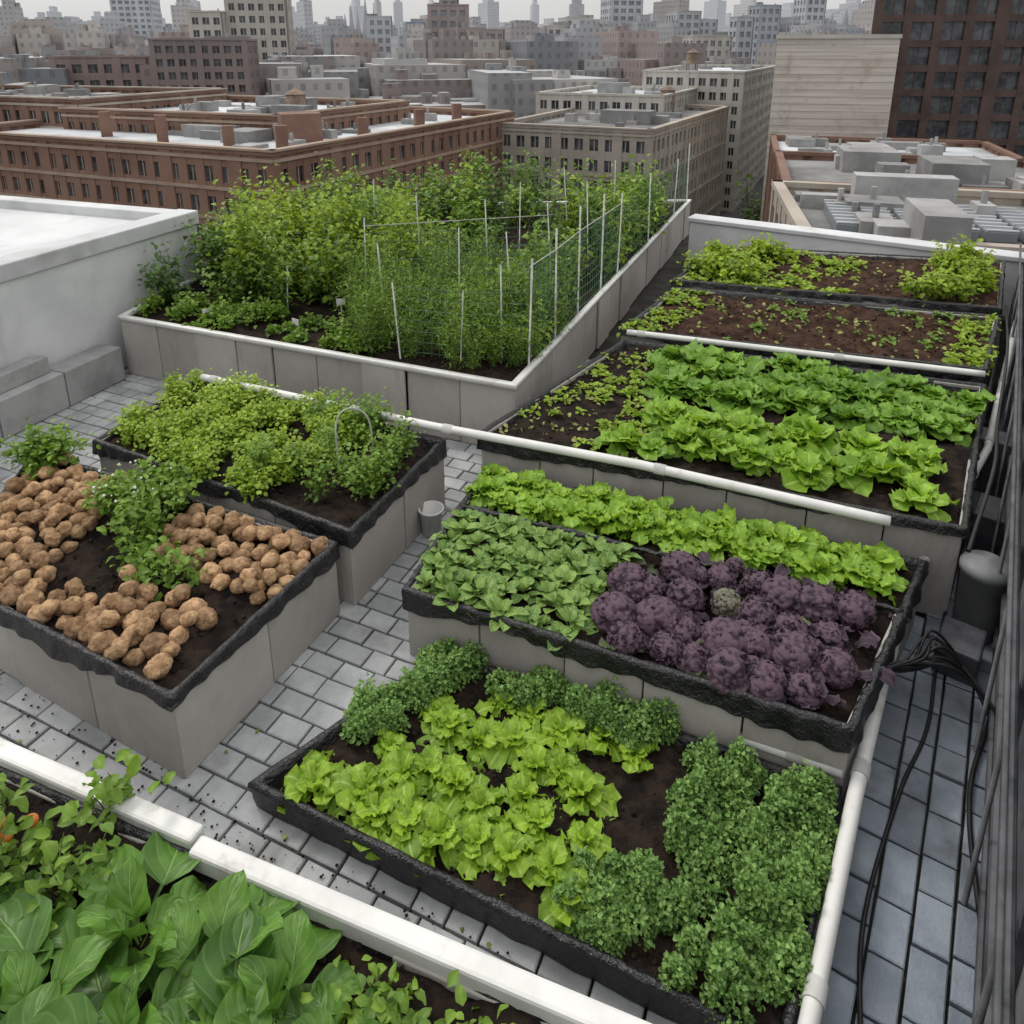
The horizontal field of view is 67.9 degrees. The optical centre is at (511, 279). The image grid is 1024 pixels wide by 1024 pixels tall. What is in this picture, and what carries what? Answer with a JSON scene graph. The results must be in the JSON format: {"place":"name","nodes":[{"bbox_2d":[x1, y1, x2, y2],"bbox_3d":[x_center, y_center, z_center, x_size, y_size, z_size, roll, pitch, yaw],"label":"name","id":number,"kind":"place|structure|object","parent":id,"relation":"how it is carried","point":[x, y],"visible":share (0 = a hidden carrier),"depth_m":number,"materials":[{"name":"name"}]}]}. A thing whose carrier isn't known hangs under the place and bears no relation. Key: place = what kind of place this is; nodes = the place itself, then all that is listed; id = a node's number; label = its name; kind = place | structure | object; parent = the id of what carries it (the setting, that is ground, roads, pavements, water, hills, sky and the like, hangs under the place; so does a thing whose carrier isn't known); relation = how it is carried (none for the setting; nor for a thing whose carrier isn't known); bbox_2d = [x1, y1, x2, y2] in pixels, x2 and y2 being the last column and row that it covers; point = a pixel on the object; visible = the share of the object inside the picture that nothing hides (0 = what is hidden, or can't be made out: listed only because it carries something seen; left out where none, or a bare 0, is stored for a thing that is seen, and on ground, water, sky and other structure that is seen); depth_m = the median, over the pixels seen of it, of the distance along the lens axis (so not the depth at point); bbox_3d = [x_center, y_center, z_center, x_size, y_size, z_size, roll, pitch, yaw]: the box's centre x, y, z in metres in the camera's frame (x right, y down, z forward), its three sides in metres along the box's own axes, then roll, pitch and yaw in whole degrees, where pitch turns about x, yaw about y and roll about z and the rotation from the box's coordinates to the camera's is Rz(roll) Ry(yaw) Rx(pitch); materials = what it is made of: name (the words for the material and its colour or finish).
{"place":"outdoors","nodes":[
{"label":"outdoors","id":0,"kind":"place"},
{"bbox_2d":[0,208,202,368],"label":"walls","id":1,"kind":"structure","parent":0,"point":[56,314],"depth_m":8.53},
{"bbox_2d":[0,195,198,282],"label":"parapet cap","id":2,"kind":"object","parent":1,"relation":"on","point":[149,222],"visible":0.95,"depth_m":8.99,"materials":[{"name":"white concrete"}]},
{"bbox_2d":[0,359,821,1023],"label":"paving","id":3,"kind":"structure","parent":0,"point":[306,697],"depth_m":4.16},
{"bbox_2d":[0,344,125,438],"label":"concrete blocks","id":4,"kind":"structure","parent":3,"relation":"on","point":[34,389],"depth_m":7.74,"materials":[{"name":"grey concrete"}]},
{"bbox_2d":[0,463,339,778],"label":"raised garden bed","id":5,"kind":"object","parent":3,"relation":"on","point":[190,710],"visible":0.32,"depth_m":4.24,"materials":[{"name":"grey concrete"}]},
{"bbox_2d":[81,442,202,558],"bbox_3d":[-2.453,1.462,5.086,0.910,0.519,0.737,16,23,41],"label":"leafy shrub","id":6,"kind":"object","parent":5,"relation":"on","point":[141,498],"visible":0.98,"depth_m":5.05,"materials":[{"name":"green plant"}]},
{"bbox_2d":[0,453,327,680],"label":"potato pile","id":7,"kind":"object","parent":5,"relation":"on","point":[25,556],"visible":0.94,"depth_m":4.61,"materials":[{"name":"brown food"}]},
{"bbox_2d":[92,382,446,604],"bbox_3d":[-1.998,1.550,6.195,2.880,0.614,1.372,9,19,26],"label":"raised garden bed","id":8,"kind":"object","parent":3,"relation":"on","point":[379,537],"visible":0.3,"depth_m":5.46,"materials":[{"name":"grey concrete"}]},
{"bbox_2d":[105,367,386,504],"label":"herb plants","id":9,"kind":"object","parent":8,"relation":"on","point":[220,406],"visible":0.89,"depth_m":6.06,"materials":[{"name":"green plant"}]},
{"bbox_2d":[224,387,426,505],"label":"herb plants","id":10,"kind":"object","parent":8,"relation":"on","point":[372,469],"visible":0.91,"depth_m":5.58,"materials":[{"name":"green plant"}]},
{"bbox_2d":[0,766,549,1023],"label":"raised garden bed","id":11,"kind":"object","parent":3,"relation":"on","point":[439,994],"visible":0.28,"depth_m":2.64,"materials":[{"name":"soil"}]},
{"bbox_2d":[0,831,397,1023],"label":"broad leaf plants","id":12,"kind":"object","parent":11,"relation":"on","point":[237,949],"visible":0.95,"depth_m":2.49,"materials":[{"name":"green plant"}]},
{"bbox_2d":[0,749,515,1023],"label":"tomato seedlings","id":13,"kind":"object","parent":11,"relation":"on","point":[64,878],"visible":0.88,"depth_m":2.76,"materials":[{"name":"green plant"}]},
{"bbox_2d":[0,738,651,1023],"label":"white timber beam","id":14,"kind":"structure","parent":11,"relation":"on","point":[391,935],"depth_m":2.67,"materials":[{"name":"wood"}]},
{"bbox_2d":[117,199,691,444],"bbox_3d":[-1.150,-0.344,12.220,6.381,0.712,9.433,7,18,21],"label":"raised garden bed","id":15,"kind":"object","parent":3,"relation":"on","point":[158,344],"visible":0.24,"depth_m":8.05,"materials":[{"name":"grey concrete"}]},
{"bbox_2d":[133,288,396,354],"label":"herb plants","id":16,"kind":"object","parent":15,"relation":"on","point":[253,311],"visible":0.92,"depth_m":8.36,"materials":[{"name":"green plant"}]},
{"bbox_2d":[136,145,671,356],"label":"tall vegetable plants","id":17,"kind":"object","parent":15,"relation":"on","point":[259,249],"visible":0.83,"depth_m":9.77,"materials":[{"name":"green plant"}]},
{"bbox_2d":[329,211,581,373],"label":"asparagus fern plants","id":18,"kind":"object","parent":15,"relation":"on","point":[382,312],"visible":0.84,"depth_m":7.80,"materials":[{"name":"green plant"}]},
{"bbox_2d":[287,143,689,363],"bbox_3d":[0.262,-1.052,11.326,3.277,1.290,8.830,7,18,22],"label":"garden trellis","id":19,"kind":"object","parent":15,"relation":"on","point":[600,256],"visible":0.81,"depth_m":8.55,"materials":[{"name":"grey metal"}]},
{"bbox_2d":[247,651,842,1023],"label":"raised garden bed","id":20,"kind":"object","parent":3,"relation":"on","point":[642,804],"visible":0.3,"depth_m":3.43,"materials":[{"name":"soil"}]},
{"bbox_2d":[277,682,657,933],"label":"lettuce plants","id":21,"kind":"object","parent":20,"relation":"in","point":[467,827],"visible":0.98,"depth_m":3.66,"materials":[{"name":"green plant"}]},
{"bbox_2d":[339,637,838,1023],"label":"parsley plants","id":22,"kind":"object","parent":20,"relation":"on","point":[741,951],"visible":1,"depth_m":3.35,"materials":[{"name":"green plant"}]},
{"bbox_2d":[797,683,888,1023],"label":"white pipe","id":23,"kind":"object","parent":20,"relation":"on","point":[814,996],"visible":0.91,"depth_m":3.21,"materials":[{"name":"plastic"}]},
{"bbox_2d":[401,471,928,796],"bbox_3d":[0.932,2.047,4.717,3.084,0.527,1.563,6,18,20],"label":"raised garden bed","id":24,"kind":"object","parent":3,"relation":"on","point":[828,734],"visible":0.31,"depth_m":4.12,"materials":[{"name":"grey concrete"}]},
{"bbox_2d":[414,508,642,650],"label":"spinach plants","id":25,"kind":"object","parent":24,"relation":"on","point":[522,556],"visible":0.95,"depth_m":4.71,"materials":[{"name":"green plant"}]},
{"bbox_2d":[463,462,909,606],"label":"lettuce plants","id":26,"kind":"object","parent":24,"relation":"in","point":[763,544],"visible":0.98,"depth_m":5.05,"materials":[{"name":"green plant"}]},
{"bbox_2d":[583,548,909,708],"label":"purple cauliflower plants","id":27,"kind":"object","parent":24,"relation":"in","point":[780,635],"visible":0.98,"depth_m":4.18,"materials":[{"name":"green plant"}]},
{"bbox_2d":[476,339,986,615],"bbox_3d":[2.002,1.401,6.511,3.907,0.713,2.574,7,18,21],"label":"raised garden bed","id":28,"kind":"object","parent":3,"relation":"on","point":[913,531],"visible":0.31,"depth_m":5.58,"materials":[{"name":"grey concrete"}]},
{"bbox_2d":[200,374,890,526],"bbox_3d":[-0.222,1.212,5.957,5.757,0.118,0.089,7,18,22],"label":"white pipe","id":29,"kind":"object","parent":28,"relation":"on","point":[785,497],"visible":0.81,"depth_m":5.49,"materials":[{"name":"plastic"}]},
{"bbox_2d":[517,351,693,450],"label":"seedling plants","id":30,"kind":"object","parent":28,"relation":"on","point":[637,373],"visible":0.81,"depth_m":6.69,"materials":[{"name":"green plant"}]},
{"bbox_2d":[593,395,959,521],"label":"lettuce plants","id":31,"kind":"object","parent":28,"relation":"on","point":[796,450],"visible":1,"depth_m":5.65,"materials":[{"name":"green plant"}]},
{"bbox_2d":[626,329,985,376],"bbox_3d":[2.750,0.700,7.424,3.280,0.070,0.070,6,18,18],"label":"white pipe","id":32,"kind":"object","parent":28,"relation":"on","point":[885,362],"visible":0.98,"depth_m":7.34,"materials":[{"name":"plastic"}]},
{"bbox_2d":[640,338,996,446],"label":"lettuce plants","id":33,"kind":"object","parent":28,"relation":"in","point":[890,403],"visible":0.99,"depth_m":6.54,"materials":[{"name":"green plant"}]},
{"bbox_2d":[893,321,1016,661],"bbox_3d":[3.963,1.357,6.422,0.203,0.409,5.994,13,21,36],"label":"white pipe","id":34,"kind":"object","parent":28,"relation":"on","point":[989,439],"visible":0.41,"depth_m":6.41,"materials":[{"name":"plastic"}]},
{"bbox_2d":[966,305,1008,552],"bbox_3d":[4.254,0.924,6.640,0.097,0.176,5.301,11,20,32],"label":"garden hose","id":35,"kind":"object","parent":28,"relation":"on","point":[982,506],"visible":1,"depth_m":5.45,"materials":[{"name":"black rubber"}]},
{"bbox_2d":[0,0,863,25],"label":"sky","id":36,"kind":"structure","parent":0,"point":[509,10],"materials":[{"name":"white"}]},
{"bbox_2d":[1,220,1010,1023],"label":"rooftop building","id":37,"kind":"structure","parent":0,"point":[659,284],"depth_m":4.27,"materials":[{"name":"tile"}]},
{"bbox_2d":[618,287,999,384],"bbox_3d":[3.272,0.812,8.351,3.978,0.764,1.763,5,18,17],"label":"raised garden bed","id":38,"kind":"object","parent":37,"relation":"on","point":[906,345],"visible":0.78,"depth_m":8.15,"materials":[{"name":"soil"}]},
{"bbox_2d":[616,287,711,337],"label":"seedling plants","id":39,"kind":"object","parent":38,"relation":"on","point":[673,316],"visible":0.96,"depth_m":8.56,"materials":[{"name":"green plant"}]},
{"bbox_2d":[629,290,989,364],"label":"seedling plants","id":40,"kind":"object","parent":38,"relation":"on","point":[762,326],"visible":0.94,"depth_m":8.40,"materials":[{"name":"green plant"}]},
{"bbox_2d":[941,313,1001,375],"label":"seedling plants","id":41,"kind":"object","parent":38,"relation":"on","point":[977,353],"visible":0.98,"depth_m":7.58,"materials":[{"name":"green plant"}]},
{"bbox_2d":[670,246,1005,314],"bbox_3d":[4.390,0.244,10.125,4.299,0.813,2.302,5,18,17],"label":"raised garden bed","id":42,"kind":"object","parent":37,"relation":"on","point":[880,294],"visible":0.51,"depth_m":9.52,"materials":[{"name":"soil"}]},
{"bbox_2d":[670,247,867,295],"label":"seedling plants","id":43,"kind":"object","parent":42,"relation":"on","point":[801,283],"visible":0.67,"depth_m":9.86,"materials":[{"name":"green plant"}]},
{"bbox_2d":[676,232,1002,300],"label":"leafy vegetable plants","id":44,"kind":"object","parent":42,"relation":"on","point":[942,283],"visible":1,"depth_m":9.71,"materials":[{"name":"green plant"}]},
{"bbox_2d":[687,222,1023,316],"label":"wall","id":45,"kind":"structure","parent":37,"relation":"on","point":[700,234],"depth_m":11.97,"materials":[{"name":"grey concrete"}]},
{"bbox_2d":[687,214,1023,262],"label":"coping","id":46,"kind":"object","parent":45,"relation":"on","point":[1006,255],"visible":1,"depth_m":11.70,"materials":[{"name":"white concrete"}]},
{"bbox_2d":[821,393,1006,1023],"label":"walkway paving","id":47,"kind":"structure","parent":37,"relation":"on","point":[926,981],"depth_m":3.48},
{"bbox_2d":[857,513,972,1023],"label":"garden hose","id":48,"kind":"object","parent":47,"relation":"on","point":[873,878],"visible":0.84,"depth_m":3.57,"materials":[{"name":"black rubber"}]},
{"bbox_2d":[886,629,995,719],"bbox_3d":[2.307,2.262,4.091,0.666,0.398,0.672,0,17,0],"label":"black cable bundle","id":49,"kind":"object","parent":47,"relation":"on","point":[906,664],"visible":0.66,"depth_m":4.19,"materials":[{"name":"rubber"}]},
{"bbox_2d":[966,718,988,920],"bbox_3d":[3.700,1.954,5.770,0.201,0.056,7.576,10,20,31],"label":"garden hose","id":50,"kind":"object","parent":47,"relation":"on","point":[969,801],"visible":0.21,"depth_m":3.74,"materials":[{"name":"black rubber"}]},
{"bbox_2d":[952,550,1007,643],"bbox_3d":[2.950,1.991,4.792,0.290,0.550,0.290,0,17,0],"label":"grey bin","id":51,"kind":"object","parent":47,"relation":"on","point":[982,585],"visible":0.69,"depth_m":4.70,"materials":[{"name":"plastic"}]},
{"bbox_2d":[961,243,1021,1023],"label":"metal railing","id":52,"kind":"object","parent":47,"relation":"on","point":[994,978],"visible":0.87,"depth_m":3.28,"materials":[{"name":"black metal"}]},
{"bbox_2d":[1015,320,1023,1023],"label":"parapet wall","id":53,"kind":"structure","parent":37,"relation":"on","point":[1019,1012],"depth_m":3.20,"materials":[{"name":"grey concrete"}]},
{"bbox_2d":[972,263,1023,1023],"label":"conduits","id":54,"kind":"object","parent":53,"relation":"attached to","point":[1014,948],"visible":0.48,"depth_m":3.29,"materials":[{"name":"metal"}]},
{"bbox_2d":[720,175,763,218],"bbox_3d":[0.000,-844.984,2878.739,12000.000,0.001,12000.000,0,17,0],"label":"ground","id":55,"kind":"structure","parent":0,"point":[758,186],"depth_m":170.24,"materials":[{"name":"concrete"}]},
{"bbox_2d":[4,92,189,123],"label":"windows and roof","id":56,"kind":"structure","parent":55,"relation":"on","point":[43,113],"depth_m":106.64,"materials":[{"name":"black glass"}]},
{"bbox_2d":[0,81,120,96],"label":"roof equipment","id":57,"kind":"object","parent":56,"relation":"on","point":[54,90],"visible":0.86,"depth_m":125.46,"materials":[{"name":"metal"}]},
{"bbox_2d":[48,55,150,85],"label":"walls","id":58,"kind":"structure","parent":55,"relation":"on","point":[118,76],"depth_m":159.01,"materials":[{"name":"brown brick"}]},
{"bbox_2d":[0,86,226,126],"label":"walls","id":59,"kind":"structure","parent":55,"relation":"on","point":[25,110],"depth_m":108.51,"materials":[{"name":"red brick"}]},
{"bbox_2d":[0,84,226,128],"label":"bands and mullions","id":60,"kind":"object","parent":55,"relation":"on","point":[106,96],"visible":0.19,"depth_m":108.54,"materials":[{"name":"stone"}]},
{"bbox_2d":[109,0,162,39],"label":"grey tower","id":61,"kind":"structure","parent":55,"relation":"on","point":[142,17],"depth_m":662.81,"materials":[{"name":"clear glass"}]},
{"bbox_2d":[155,46,245,91],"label":"windows and roof","id":62,"kind":"structure","parent":55,"relation":"on","point":[205,62],"depth_m":144.61,"materials":[{"name":"black glass"}]},
{"bbox_2d":[147,38,261,95],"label":"walls","id":63,"kind":"structure","parent":55,"relation":"on","point":[250,69],"depth_m":144.34,"materials":[{"name":"brown brick"}]},
{"bbox_2d":[186,9,226,37],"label":"tan tower","id":64,"kind":"structure","parent":55,"relation":"on","point":[201,24],"depth_m":202.73,"materials":[{"name":"beige concrete"}]},
{"bbox_2d":[60,96,409,138],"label":"walls","id":65,"kind":"structure","parent":55,"relation":"on","point":[127,123],"depth_m":99.82,"materials":[{"name":"brown brick"}]},
{"bbox_2d":[58,95,410,132],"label":"bands and mullions","id":66,"kind":"object","parent":65,"relation":"attached to","point":[391,101],"visible":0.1,"depth_m":98.51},
{"bbox_2d":[70,102,404,132],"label":"windows and roof","id":67,"kind":"structure","parent":55,"relation":"on","point":[222,109],"depth_m":109.50,"materials":[{"name":"black glass"}]},
{"bbox_2d":[129,93,355,113],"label":"roof equipment","id":68,"kind":"object","parent":67,"relation":"on","point":[267,103],"visible":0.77,"depth_m":107.42,"materials":[{"name":"metal"}]},
{"bbox_2d":[0,113,496,237],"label":"windows and roof","id":69,"kind":"structure","parent":55,"relation":"on","point":[173,138],"depth_m":88.73,"materials":[{"name":"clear glass"}]},
{"bbox_2d":[98,103,461,147],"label":"rooftop penthouse","id":70,"kind":"object","parent":69,"relation":"on","point":[306,126],"visible":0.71,"depth_m":86.98,"materials":[{"name":"red brick"}]},
{"bbox_2d":[168,104,436,147],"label":"roof equipment","id":71,"kind":"object","parent":69,"relation":"on","point":[250,137],"visible":0.34,"depth_m":90.89,"materials":[{"name":"metal"}]},
{"bbox_2d":[0,108,514,247],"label":"walls","id":72,"kind":"structure","parent":55,"relation":"on","point":[167,174],"depth_m":83.80,"materials":[{"name":"brown brick"}]},
{"bbox_2d":[0,106,515,238],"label":"bands and mullions","id":73,"kind":"object","parent":72,"relation":"attached to","point":[280,149],"visible":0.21,"depth_m":83.50,"materials":[{"name":"brown brick"}]},
{"bbox_2d":[224,0,294,62],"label":"tan tower","id":74,"kind":"structure","parent":55,"relation":"on","point":[268,24],"depth_m":208.70,"materials":[{"name":"beige concrete"}]},
{"bbox_2d":[0,0,874,117],"bbox_3d":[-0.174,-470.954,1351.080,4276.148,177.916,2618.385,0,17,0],"label":"distant city","id":75,"kind":"object","parent":55,"relation":"on","point":[473,66],"visible":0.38,"depth_m":230.81},
{"bbox_2d":[427,3,468,36],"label":"red brick tower","id":76,"kind":"structure","parent":55,"relation":"on","point":[440,16],"depth_m":245.47,"materials":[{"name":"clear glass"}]},
{"bbox_2d":[504,110,706,200],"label":"windows and roof","id":77,"kind":"structure","parent":55,"relation":"on","point":[582,121],"depth_m":114.66,"materials":[{"name":"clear glass"}]},
{"bbox_2d":[565,105,681,126],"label":"roof equipment","id":78,"kind":"object","parent":77,"relation":"on","point":[619,117],"visible":0.66,"depth_m":124.54,"materials":[{"name":"metal"}]},
{"bbox_2d":[502,105,728,224],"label":"walls","id":79,"kind":"structure","parent":55,"relation":"on","point":[709,133],"depth_m":115.56,"materials":[{"name":"beige brick"}]},
{"bbox_2d":[535,85,696,113],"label":"walls","id":80,"kind":"structure","parent":55,"relation":"on","point":[684,97],"depth_m":142.74,"materials":[{"name":"beige concrete"}]},
{"bbox_2d":[502,104,729,225],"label":"bands and mullions","id":81,"kind":"object","parent":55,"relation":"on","point":[721,107],"visible":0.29,"depth_m":113.99,"materials":[{"name":"stone"}]},
{"bbox_2d":[600,0,642,30],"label":"grey tower","id":82,"kind":"structure","parent":55,"relation":"on","point":[617,12],"depth_m":472.15,"materials":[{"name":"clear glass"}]},
{"bbox_2d":[647,68,745,207],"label":"windows and roof","id":83,"kind":"structure","parent":55,"relation":"on","point":[722,95],"depth_m":160.21,"materials":[{"name":"black glass"}]},
{"bbox_2d":[642,64,774,211],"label":"walls","id":84,"kind":"structure","parent":55,"relation":"on","point":[752,104],"depth_m":164.09,"materials":[{"name":"beige concrete"}]},
{"bbox_2d":[728,13,754,64],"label":"grey tower","id":85,"kind":"structure","parent":55,"relation":"on","point":[741,29],"depth_m":314.53,"materials":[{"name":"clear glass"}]},
{"bbox_2d":[748,2,781,64],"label":"grey tower","id":86,"kind":"structure","parent":55,"relation":"on","point":[767,23],"depth_m":379.79,"materials":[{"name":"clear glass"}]},
{"bbox_2d":[760,34,902,220],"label":"white tower","id":87,"kind":"structure","parent":55,"relation":"on","point":[833,84],"depth_m":115.87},
{"bbox_2d":[778,141,996,155],"bbox_3d":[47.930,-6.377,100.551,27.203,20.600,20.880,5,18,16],"label":"roof","id":88,"kind":"structure","parent":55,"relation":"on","point":[950,151],"depth_m":100.45,"materials":[{"name":"white concrete"}]},
{"bbox_2d":[785,132,946,154],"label":"roof equipment","id":89,"kind":"object","parent":88,"relation":"on","point":[811,143],"visible":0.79,"depth_m":100.36,"materials":[{"name":"metal"}]},
{"bbox_2d":[762,134,1023,221],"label":"walls","id":90,"kind":"structure","parent":55,"relation":"on","point":[984,145],"depth_m":103.81,"materials":[{"name":"red brick"}]},
{"bbox_2d":[768,180,1023,251],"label":"walls","id":91,"kind":"structure","parent":55,"relation":"on","point":[785,208],"depth_m":53.04,"materials":[{"name":"concrete"}]},
{"bbox_2d":[773,150,1023,191],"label":"walls","id":92,"kind":"structure","parent":55,"relation":"on","point":[781,171],"depth_m":82.22,"materials":[{"name":"red brick"}]},
{"bbox_2d":[785,159,1023,184],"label":"windows and roof","id":93,"kind":"structure","parent":55,"relation":"on","point":[809,170],"depth_m":76.38,"materials":[{"name":"grey concrete"}]},
{"bbox_2d":[833,145,1023,189],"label":"roof equipment","id":94,"kind":"object","parent":93,"relation":"on","point":[977,171],"visible":0.75,"depth_m":71.57,"materials":[{"name":"metal"}]},
{"bbox_2d":[791,194,1023,244],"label":"windows and roof","id":95,"kind":"structure","parent":55,"relation":"on","point":[816,218],"depth_m":49.71,"materials":[{"name":"grey concrete"}]},
{"bbox_2d":[794,171,996,243],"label":"roof equipment","id":96,"kind":"object","parent":95,"relation":"on","point":[927,204],"visible":0.86,"depth_m":47.29,"materials":[{"name":"metal"}]},
{"bbox_2d":[823,199,1023,243],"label":"roof skylight","id":97,"kind":"object","parent":95,"relation":"on","point":[1004,225],"visible":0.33,"depth_m":44.90,"materials":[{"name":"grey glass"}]},
{"bbox_2d":[871,0,1023,156],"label":"brown tower","id":98,"kind":"structure","parent":55,"relation":"on","point":[959,75],"depth_m":124.02,"materials":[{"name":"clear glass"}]},
{"bbox_2d":[881,0,1023,156],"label":"windows","id":99,"kind":"structure","parent":98,"relation":"in","point":[958,27],"depth_m":124.18,"materials":[{"name":"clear glass"}]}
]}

